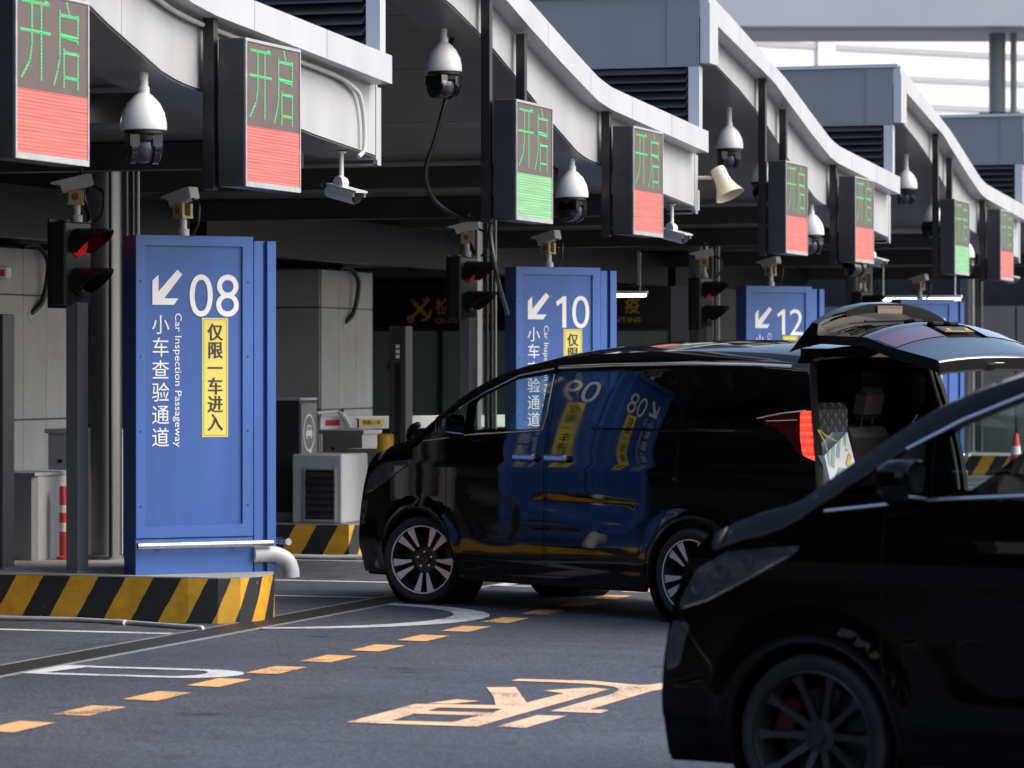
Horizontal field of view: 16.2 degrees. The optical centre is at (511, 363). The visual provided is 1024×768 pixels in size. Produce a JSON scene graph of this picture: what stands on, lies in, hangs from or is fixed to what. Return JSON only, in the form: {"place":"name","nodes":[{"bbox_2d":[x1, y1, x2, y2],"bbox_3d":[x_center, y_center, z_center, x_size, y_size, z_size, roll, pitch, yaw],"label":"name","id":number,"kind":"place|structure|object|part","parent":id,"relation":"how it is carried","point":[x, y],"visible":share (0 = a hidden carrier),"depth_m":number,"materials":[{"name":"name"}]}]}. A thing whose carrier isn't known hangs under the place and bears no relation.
{"place":"outdoors","nodes":[
{"label":"outdoors","id":0,"kind":"place"},
{"bbox_2d":[0,265,10,279],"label":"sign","id":1,"kind":"object","parent":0,"point":[5,272],"visible":1,"depth_m":26.83,"materials":[{"name":"white metal"}]},
{"bbox_2d":[276,521,361,558],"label":"traffic island","id":2,"kind":"structure","parent":0,"point":[323,539],"depth_m":34.75,"materials":[{"name":"concrete"}]},
{"bbox_2d":[0,244,65,469],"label":"clad pillar","id":3,"kind":"structure","parent":2,"relation":"on","point":[39,366],"depth_m":36.29,"materials":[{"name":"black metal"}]},
{"bbox_2d":[276,512,292,520],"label":"plinth","id":4,"kind":"structure","parent":2,"relation":"on","point":[284,516],"depth_m":35.32,"materials":[{"name":"concrete"}]},
{"bbox_2d":[276,397,316,511],"bbox_3d":[-2.380,0.897,35.839,0.764,1.125,0.468,0,0,18],"label":"card kiosk","id":5,"kind":"object","parent":4,"relation":"on","point":[296,425],"visible":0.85,"depth_m":35.56,"materials":[{"name":"grey metal"}]},
{"bbox_2d":[293,452,367,523],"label":"vent block","id":6,"kind":"structure","parent":2,"relation":"on","point":[328,487],"depth_m":34.85,"materials":[{"name":"paint"}]},
{"bbox_2d":[319,429,381,452],"bbox_3d":[-1.675,1.114,37.398,0.490,0.860,0.550,0,0,18],"label":"utility cabinet","id":7,"kind":"object","parent":2,"relation":"on","point":[338,440],"visible":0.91,"depth_m":37.18,"materials":[{"name":"grey metal"}]},
{"bbox_2d":[346,448,376,465],"bbox_3d":[-1.405,1.204,36.837,0.450,0.680,0.450,0,0,18],"label":"utility cabinet","id":8,"kind":"object","parent":2,"relation":"on","point":[371,452],"visible":0.11,"depth_m":36.64,"materials":[{"name":"grey metal"}]},
{"bbox_2d":[377,430,393,452],"bbox_3d":[-1.247,1.097,35.577,0.170,0.893,0.169,0,0,18],"label":"bollard","id":9,"kind":"object","parent":2,"relation":"on","point":[385,441],"visible":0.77,"depth_m":35.50,"materials":[{"name":"yellow paint"}]},
{"bbox_2d":[387,326,411,444],"bbox_3d":[-1.102,0.587,35.635,0.260,1.926,0.280,0,0,18],"label":"plate reader","id":10,"kind":"object","parent":2,"relation":"on","point":[399,365],"visible":0.7,"depth_m":35.54,"materials":[{"name":"grey paint"}]},
{"bbox_2d":[446,210,496,428],"bbox_3d":[-0.336,0.013,35.368,0.538,3.064,0.471,0,0,34],"label":"traffic light","id":11,"kind":"object","parent":2,"relation":"on","point":[466,300],"visible":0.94,"depth_m":35.28,"materials":[{"name":"black metal"}]},
{"bbox_2d":[447,222,488,256],"bbox_3d":[-0.431,-1.232,35.419,0.410,0.370,0.120,0,0,0],"label":"box camera","id":12,"kind":"object","parent":11,"relation":"on","point":[463,229],"visible":0.97,"depth_m":35.37,"materials":[{"name":"black"}]},
{"bbox_2d":[459,220,496,428],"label":"round column","id":13,"kind":"structure","parent":2,"relation":"on","point":[477,238],"depth_m":37.10,"materials":[{"name":"black metal"}]},
{"bbox_2d":[317,409,504,429],"bbox_3d":[-0.538,0.553,36.912,3.451,0.204,0.105,0,0,-35],"label":"boom barrier","id":14,"kind":"object","parent":13,"relation":"attached to","point":[342,420],"visible":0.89,"depth_m":36.26,"materials":[{"name":"white plastic"}]},
{"bbox_2d":[505,267,616,428],"bbox_3d":[0.386,0.300,35.618,1.271,2.490,1.101,0,0,-27],"label":"lane pylon","id":15,"kind":"object","parent":2,"relation":"on","point":[555,312],"visible":0.38,"depth_m":35.09,"materials":[{"name":"blue metal"}]},
{"bbox_2d":[531,230,563,267],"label":"box camera","id":16,"kind":"object","parent":15,"relation":"on","point":[544,241],"visible":1,"depth_m":35.17,"materials":[{"name":"black"}]},
{"bbox_2d":[0,475,991,767],"bbox_3d":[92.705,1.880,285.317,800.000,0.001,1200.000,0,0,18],"label":"ground","id":17,"kind":"structure","parent":0,"point":[300,717],"depth_m":20.92,"materials":[{"name":"grey asphalt"}]},
{"bbox_2d":[44,428,122,554],"bbox_3d":[-3.740,1.230,32.339,0.750,1.300,0.550,0,0,18],"label":"utility cabinet","id":18,"kind":"object","parent":17,"relation":"on","point":[56,448],"visible":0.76,"depth_m":32.16,"materials":[{"name":"grey metal"}]},
{"bbox_2d":[0,615,204,629],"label":"conduit pipe","id":19,"kind":"object","parent":17,"relation":"on","point":[110,621],"visible":1,"depth_m":26.06,"materials":[{"name":"white plastic"}]},
{"bbox_2d":[88,286,122,427],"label":"back wall","id":20,"kind":"structure","parent":17,"relation":"on","point":[89,363],"depth_m":59.67,"materials":[{"name":"metal"}]},
{"bbox_2d":[0,0,391,173],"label":"canopy bay","id":21,"kind":"object","parent":20,"relation":"attached to","point":[156,41],"visible":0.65,"depth_m":24.73,"materials":[{"name":"white metal"}]},
{"bbox_2d":[0,0,88,166],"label":"lane status sign","id":22,"kind":"object","parent":21,"relation":"attached to","point":[44,82],"visible":1,"depth_m":20.61,"materials":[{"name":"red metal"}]},
{"bbox_2d":[120,72,166,163],"bbox_3d":[-2.360,-1.630,23.058,0.300,0.700,0.300,0,0,-17],"label":"dome camera","id":23,"kind":"object","parent":21,"relation":"attached to","point":[143,124],"visible":0.96,"depth_m":22.97,"materials":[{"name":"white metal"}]},
{"bbox_2d":[203,18,300,192],"bbox_3d":[-1.728,-1.711,23.973,0.297,1.143,1.008,0,0,18],"label":"lane status sign","id":24,"kind":"object","parent":21,"relation":"attached to","point":[259,115],"visible":1,"depth_m":23.59,"materials":[{"name":"red metal"}]},
{"bbox_2d":[155,0,366,158],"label":"fascia conduit","id":25,"kind":"object","parent":21,"relation":"attached to","point":[354,88],"visible":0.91,"depth_m":25.65,"materials":[{"name":"white plastic"}]},
{"bbox_2d":[320,151,367,203],"bbox_3d":[-1.244,-1.364,26.421,0.116,0.391,0.426,0,0,-44],"label":"bullet camera","id":26,"kind":"object","parent":21,"relation":"hanging from","point":[339,188],"visible":1,"depth_m":26.39,"materials":[{"name":"white"}]},
{"bbox_2d":[0,0,708,246],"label":"canopy bay","id":27,"kind":"object","parent":20,"relation":"attached to","point":[571,88],"visible":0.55,"depth_m":32.45,"materials":[{"name":"white metal"}]},
{"bbox_2d":[425,28,461,98],"bbox_3d":[-0.552,-2.490,29.042,0.300,0.700,0.300,0,0,-42],"label":"dome camera","id":28,"kind":"object","parent":27,"relation":"attached to","point":[443,66],"visible":0.94,"depth_m":28.95,"materials":[{"name":"grey plastic"}]},
{"bbox_2d":[423,38,509,315],"bbox_3d":[-0.274,-1.628,29.534,0.625,2.452,1.007,0,0,18],"label":"hanging cable","id":29,"kind":"object","parent":27,"relation":"hanging from","point":[437,203],"visible":0.94,"depth_m":29.16,"materials":[{"name":"black plastic"}]},
{"bbox_2d":[481,0,552,223],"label":"lane status sign","id":30,"kind":"object","parent":27,"relation":"attached to","point":[523,159],"visible":1,"depth_m":29.02,"materials":[{"name":"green metal"}]},
{"bbox_2d":[555,158,587,221],"bbox_3d":[0.529,-1.610,31.950,0.300,0.700,0.300,0,0,28],"label":"dome camera","id":31,"kind":"object","parent":27,"relation":"attached to","point":[571,192],"visible":0.98,"depth_m":31.86,"materials":[{"name":"grey plastic"}]},
{"bbox_2d":[601,111,662,237],"bbox_3d":[1.093,-1.710,32.657,0.297,1.141,1.008,0,0,18],"label":"lane status sign","id":32,"kind":"object","parent":27,"relation":"attached to","point":[637,181],"visible":1,"depth_m":32.23,"materials":[{"name":"grey metal"}]},
{"bbox_2d":[661,204,692,243],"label":"bullet camera","id":33,"kind":"object","parent":27,"relation":"hanging from","point":[672,232],"visible":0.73,"depth_m":35.03,"materials":[{"name":"white"}]},
{"bbox_2d":[698,165,743,210],"bbox_3d":[2.021,-1.741,35.516,0.535,0.442,0.302,0,0,18],"label":"horn speaker","id":34,"kind":"object","parent":27,"relation":"attached to","point":[728,188],"visible":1,"depth_m":35.48},
{"bbox_2d":[122,64,1023,285],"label":"canopy bay","id":35,"kind":"object","parent":20,"relation":"attached to","point":[885,116],"visible":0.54,"depth_m":47.37,"materials":[{"name":"white metal"}]},
{"bbox_2d":[617,252,647,296],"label":"tube light","id":36,"kind":"object","parent":35,"relation":"attached to","point":[640,293],"visible":0.47,"depth_m":49.06,"materials":[{"name":"white plastic"}]},
{"bbox_2d":[897,154,917,205],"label":"dome camera","id":37,"kind":"object","parent":35,"relation":"attached to","point":[908,187],"visible":0.92,"depth_m":46.26,"materials":[{"name":"grey plastic"}]},
{"bbox_2d":[921,198,939,237],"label":"dome camera","id":38,"kind":"object","parent":35,"relation":"attached to","point":[926,221],"visible":0.52,"depth_m":47.88,"materials":[{"name":"grey plastic"}]},
{"bbox_2d":[932,134,968,275],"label":"lane status sign","id":39,"kind":"object","parent":35,"relation":"attached to","point":[954,237],"visible":1,"depth_m":46.45,"materials":[{"name":"grey metal"}]},
{"bbox_2d":[969,243,974,273],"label":"dome camera","id":40,"kind":"object","parent":35,"relation":"attached to","point":[971,257],"visible":0.13,"depth_m":49.29,"materials":[{"name":"grey plastic"}]},
{"bbox_2d":[979,200,1013,280],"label":"lane status sign","id":41,"kind":"object","parent":35,"relation":"attached to","point":[1000,244],"visible":1,"depth_m":49.56,"materials":[{"name":"grey metal"}]},
{"bbox_2d":[1004,276,1019,283],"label":"bullet camera","id":42,"kind":"object","parent":35,"relation":"hanging from","point":[1016,278],"visible":0.29,"depth_m":52.27,"materials":[{"name":"white plastic"}]},
{"bbox_2d":[372,113,1023,288],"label":"canopy bay","id":43,"kind":"object","parent":20,"relation":"attached to","point":[992,146],"visible":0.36,"depth_m":52.90,"materials":[{"name":"white metal"}]},
{"bbox_2d":[883,267,961,300],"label":"tube light","id":44,"kind":"object","parent":43,"relation":"attached to","point":[954,297],"visible":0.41,"depth_m":54.28,"materials":[{"name":"white plastic"}]},
{"bbox_2d":[0,558,274,623],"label":"traffic island","id":45,"kind":"structure","parent":17,"relation":"on","point":[110,589],"depth_m":26.30,"materials":[{"name":"concrete"}]},
{"bbox_2d":[0,314,21,569],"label":"plate reader","id":46,"kind":"object","parent":45,"relation":"on","point":[6,441],"visible":1,"depth_m":27.11,"materials":[{"name":"grey metal"}]},
{"bbox_2d":[14,469,65,559],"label":"cabinet","id":47,"kind":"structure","parent":45,"relation":"on","point":[36,514],"depth_m":28.34,"materials":[{"name":"white metal"}]},
{"bbox_2d":[56,486,65,559],"bbox_3d":[-3.549,1.254,28.444,0.100,0.580,0.100,0,0,18],"label":"delineator post","id":48,"kind":"object","parent":45,"relation":"on","point":[62,523],"visible":0.84,"depth_m":28.42,"materials":[{"name":"red plastic"}]},
{"bbox_2d":[48,167,113,572],"bbox_3d":[-3.132,0.013,26.761,0.538,3.064,0.471,0,0,34],"label":"traffic light","id":49,"kind":"object","parent":45,"relation":"on","point":[75,279],"visible":0.95,"depth_m":26.68,"materials":[{"name":"grey paint"}]},
{"bbox_2d":[50,174,104,222],"bbox_3d":[-3.228,-1.232,26.812,0.410,0.370,0.120,0,0,0],"label":"box camera","id":50,"kind":"object","parent":49,"relation":"on","point":[71,186],"visible":1,"depth_m":26.77,"materials":[{"name":"black"}]},
{"bbox_2d":[88,171,139,559],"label":"round column","id":51,"kind":"structure","parent":45,"relation":"on","point":[106,421],"depth_m":28.44,"materials":[{"name":"grey metal"}]},
{"bbox_2d":[124,235,291,574],"bbox_3d":[-2.405,0.300,27.030,1.271,2.490,1.101,0,0,-27],"label":"lane pylon","id":52,"kind":"object","parent":45,"relation":"on","point":[199,404],"visible":1,"depth_m":26.57,"materials":[{"name":"blue metal"}]},
{"bbox_2d":[161,187,199,235],"bbox_3d":[-2.421,-1.123,26.613,0.410,0.370,0.120,0,0,40],"label":"box camera","id":53,"kind":"object","parent":52,"relation":"on","point":[178,200],"visible":1,"depth_m":26.58,"materials":[{"name":"black"}]},
{"bbox_2d":[253,546,299,577],"bbox_3d":[-1.759,1.473,26.829,0.361,0.238,0.124,0,0,-22],"label":"drain pipe","id":54,"kind":"object","parent":52,"relation":"attached to","point":[285,560],"visible":1,"depth_m":26.79,"materials":[{"name":"white plastic"}]},
{"bbox_2d":[0,582,501,676],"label":"drain channel","id":55,"kind":"object","parent":17,"relation":"on","point":[55,660],"depth_m":24.73,"materials":[{"name":"grey paint"}]},
{"bbox_2d":[0,559,531,677],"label":"lane markings","id":56,"kind":"object","parent":17,"relation":"on","point":[461,615],"visible":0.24,"depth_m":25.63,"materials":[{"name":"white paint"}]},
{"bbox_2d":[0,589,649,731],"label":"dashed marking","id":57,"kind":"object","parent":17,"relation":"on","point":[16,726],"visible":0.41,"depth_m":22.03,"materials":[{"name":"orange paint"}]},
{"bbox_2d":[292,554,361,558],"bbox_3d":[-3.900,1.850,35.297,6.747,0.038,0.622,0,0,12],"label":"conduit pipe","id":58,"kind":"object","parent":17,"relation":"on","point":[312,556],"visible":0.24,"depth_m":34.57,"materials":[{"name":"white plastic"}]},
{"bbox_2d":[349,679,661,727],"bbox_3d":[0.157,1.875,20.157,1.140,0.001,3.127,0,0,18],"label":"painted character","id":59,"kind":"object","parent":17,"relation":"on","point":[510,701],"visible":0.93,"depth_m":19.71,"materials":[{"name":"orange paint"}]},
{"bbox_2d":[371,286,735,437],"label":"quarantine booth","id":60,"kind":"object","parent":17,"relation":"on","point":[657,314],"visible":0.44,"depth_m":52.95,"materials":[{"name":"black metal"}]},
{"bbox_2d":[371,327,674,432],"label":"window","id":61,"kind":"structure","parent":60,"relation":"in","point":[435,351],"depth_m":52.99,"materials":[{"name":"black glass"}]},
{"bbox_2d":[359,302,1023,622],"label":"black van","id":62,"kind":"object","parent":17,"relation":"on","point":[643,468],"visible":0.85,"depth_m":26.60,"materials":[{"name":"black paint"}]},
{"bbox_3d":[-0.100,0.815,27.588,0.174,1.560,1.129,0,0,-42],"label":"front door","id":63,"kind":"part","parent":62,"relation":"part of","materials":[{"name":"black paint"}]},
{"bbox_3d":[0.755,0.800,26.668,0.177,1.590,1.371,0,0,-44],"label":"sliding door","id":64,"kind":"part","parent":62,"relation":"part of","materials":[{"name":"black paint"}]},
{"bbox_3d":[1.630,0.257,25.825,0.938,0.414,0.083,0,0,45],"label":"quarter window","id":65,"kind":"part","parent":62,"relation":"part of","materials":[{"name":"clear glass"}]},
{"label":"sliding door","id":66,"kind":"part","parent":62,"relation":"part of","materials":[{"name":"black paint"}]},
{"bbox_2d":[813,430,854,483],"bbox_3d":[2.283,0.721,25.454,0.126,0.522,0.490,0,0,36],"label":"shopping bag","id":67,"kind":"object","parent":62,"relation":"in","point":[836,457],"visible":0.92,"depth_m":25.39,"materials":[{"name":"white paper"}]},
{"bbox_3d":[2.775,0.257,26.856,0.083,0.414,0.938,0,0,-39],"label":"quarter window","id":68,"kind":"part","parent":62,"relation":"part of","materials":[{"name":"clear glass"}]},
{"bbox_2d":[662,373,1023,767],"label":"black van","id":69,"kind":"object","parent":17,"relation":"on","point":[842,619],"visible":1,"depth_m":14.64,"materials":[{"name":"black paint"}]},
{"bbox_3d":[1.964,0.815,14.318,1.069,1.560,0.134,0,0,32],"label":"front door","id":70,"kind":"part","parent":69,"relation":"part of","materials":[{"name":"black paint"}]},
{"bbox_2d":[808,279,1023,452],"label":"end wall","id":71,"kind":"structure","parent":17,"relation":"on","point":[1003,307],"depth_m":63.51,"materials":[{"name":"grey metal"}]},
{"bbox_2d":[1010,433,1020,460],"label":"traffic cone","id":72,"kind":"object","parent":17,"relation":"on","point":[1015,450],"visible":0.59,"depth_m":50.84,"materials":[{"name":"red plastic"}]},
{"bbox_2d":[689,246,719,340],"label":"round column","id":73,"kind":"structure","parent":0,"point":[695,269],"depth_m":45.71,"materials":[{"name":"metal"}]},
{"bbox_2d":[846,265,871,305],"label":"traffic light","id":74,"kind":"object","parent":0,"point":[853,283],"depth_m":54.29,"materials":[{"name":"metal"}]},
{"bbox_2d":[851,284,885,304],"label":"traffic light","id":75,"kind":"object","parent":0,"point":[857,296],"visible":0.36,"depth_m":52.45,"materials":[{"name":"black metal"}]},
{"bbox_2d":[854,267,878,291],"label":"box camera","id":76,"kind":"object","parent":75,"relation":"on","point":[863,279],"visible":0.8,"depth_m":52.59,"materials":[{"name":"black metal"}]},
{"bbox_2d":[716,0,1023,113],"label":"elevated roof","id":77,"kind":"structure","parent":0,"point":[997,25],"depth_m":100.00,"materials":[{"name":"grey metal"}]},
{"bbox_2d":[754,42,1023,114],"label":"building","id":78,"kind":"structure","parent":0,"point":[949,78],"depth_m":157.61,"materials":[{"name":"grey"}]},
{"bbox_2d":[891,299,970,456],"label":"lane pylon","id":79,"kind":"object","parent":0,"point":[950,310],"visible":0.16,"depth_m":52.49,"materials":[{"name":"blue metal"}]},
{"bbox_2d":[907,274,930,298],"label":"box camera","id":80,"kind":"object","parent":79,"relation":"on","point":[918,280],"visible":1,"depth_m":52.35,"materials":[{"name":"black"}]},
{"bbox_2d":[960,279,982,452],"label":"round column","id":81,"kind":"structure","parent":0,"point":[967,289],"depth_m":62.86,"materials":[{"name":"black metal"}]},
{"bbox_2d":[964,452,1010,474],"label":"traffic island","id":82,"kind":"structure","parent":0,"point":[984,463],"depth_m":60.82,"materials":[{"name":"concrete"}]},
{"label":"traffic island","id":83,"kind":"object","parent":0,"visible":0},
{"bbox_2d":[276,266,371,452],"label":"clad pillar","id":84,"kind":"structure","parent":83,"relation":"on","point":[324,337],"depth_m":44.13,"materials":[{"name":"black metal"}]},
{"bbox_2d":[0,0,899,270],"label":"canopy bay","id":85,"kind":"object","parent":84,"relation":"on","point":[703,64],"visible":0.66,"depth_m":38.90,"materials":[{"name":"white metal"}]},
{"bbox_2d":[715,107,742,169],"bbox_3d":[2.275,-2.390,37.744,0.300,0.700,0.300,0,0,-12],"label":"dome camera","id":86,"kind":"object","parent":85,"relation":"attached to","point":[728,144],"visible":0.98,"depth_m":37.66,"materials":[{"name":"grey plastic"}]},
{"bbox_2d":[749,161,767,200],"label":"dome camera","id":87,"kind":"object","parent":85,"relation":"attached to","point":[753,177],"visible":0.24,"depth_m":39.03,"materials":[{"name":"grey plastic"}]},
{"bbox_2d":[758,78,807,255],"bbox_3d":[2.873,-2.076,38.135,0.297,1.871,1.008,0,0,18],"label":"lane status sign","id":88,"kind":"object","parent":85,"relation":"attached to","point":[787,208],"visible":1,"depth_m":37.70,"materials":[{"name":"grey metal"}]},
{"bbox_2d":[808,203,823,253],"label":"dome camera","id":89,"kind":"object","parent":85,"relation":"attached to","point":[815,234],"visible":0.59,"depth_m":40.61,"materials":[{"name":"grey plastic"}]},
{"bbox_2d":[830,165,873,263],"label":"lane status sign","id":90,"kind":"object","parent":85,"relation":"attached to","point":[856,219],"visible":1,"depth_m":40.86,"materials":[{"name":"grey metal"}]},
{"bbox_2d":[842,262,866,276],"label":"dome camera","id":91,"kind":"object","parent":85,"relation":"attached to","point":[852,269],"visible":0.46,"depth_m":42.78,"materials":[{"name":"grey plastic"}]},
{"bbox_2d":[868,236,888,267],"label":"bullet camera","id":92,"kind":"object","parent":85,"relation":"hanging from","point":[879,262],"visible":0.34,"depth_m":43.61,"materials":[{"name":"white"}]},
{"bbox_2d":[688,240,729,340],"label":"traffic light","id":93,"kind":"object","parent":83,"relation":"on","point":[703,312],"visible":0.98,"depth_m":43.87,"materials":[{"name":"black metal"}]},
{"bbox_2d":[688,248,721,277],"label":"box camera","id":94,"kind":"object","parent":93,"relation":"on","point":[701,255],"visible":1,"depth_m":43.98,"materials":[{"name":"black"}]},
{"bbox_2d":[736,286,823,339],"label":"lane pylon","id":95,"kind":"object","parent":83,"relation":"on","point":[778,313],"visible":0.11,"depth_m":43.72,"materials":[{"name":"blue metal"}]},
{"bbox_2d":[756,256,783,286],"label":"box camera","id":96,"kind":"object","parent":95,"relation":"on","point":[767,264],"visible":1,"depth_m":43.76,"materials":[{"name":"black"}]}
]}

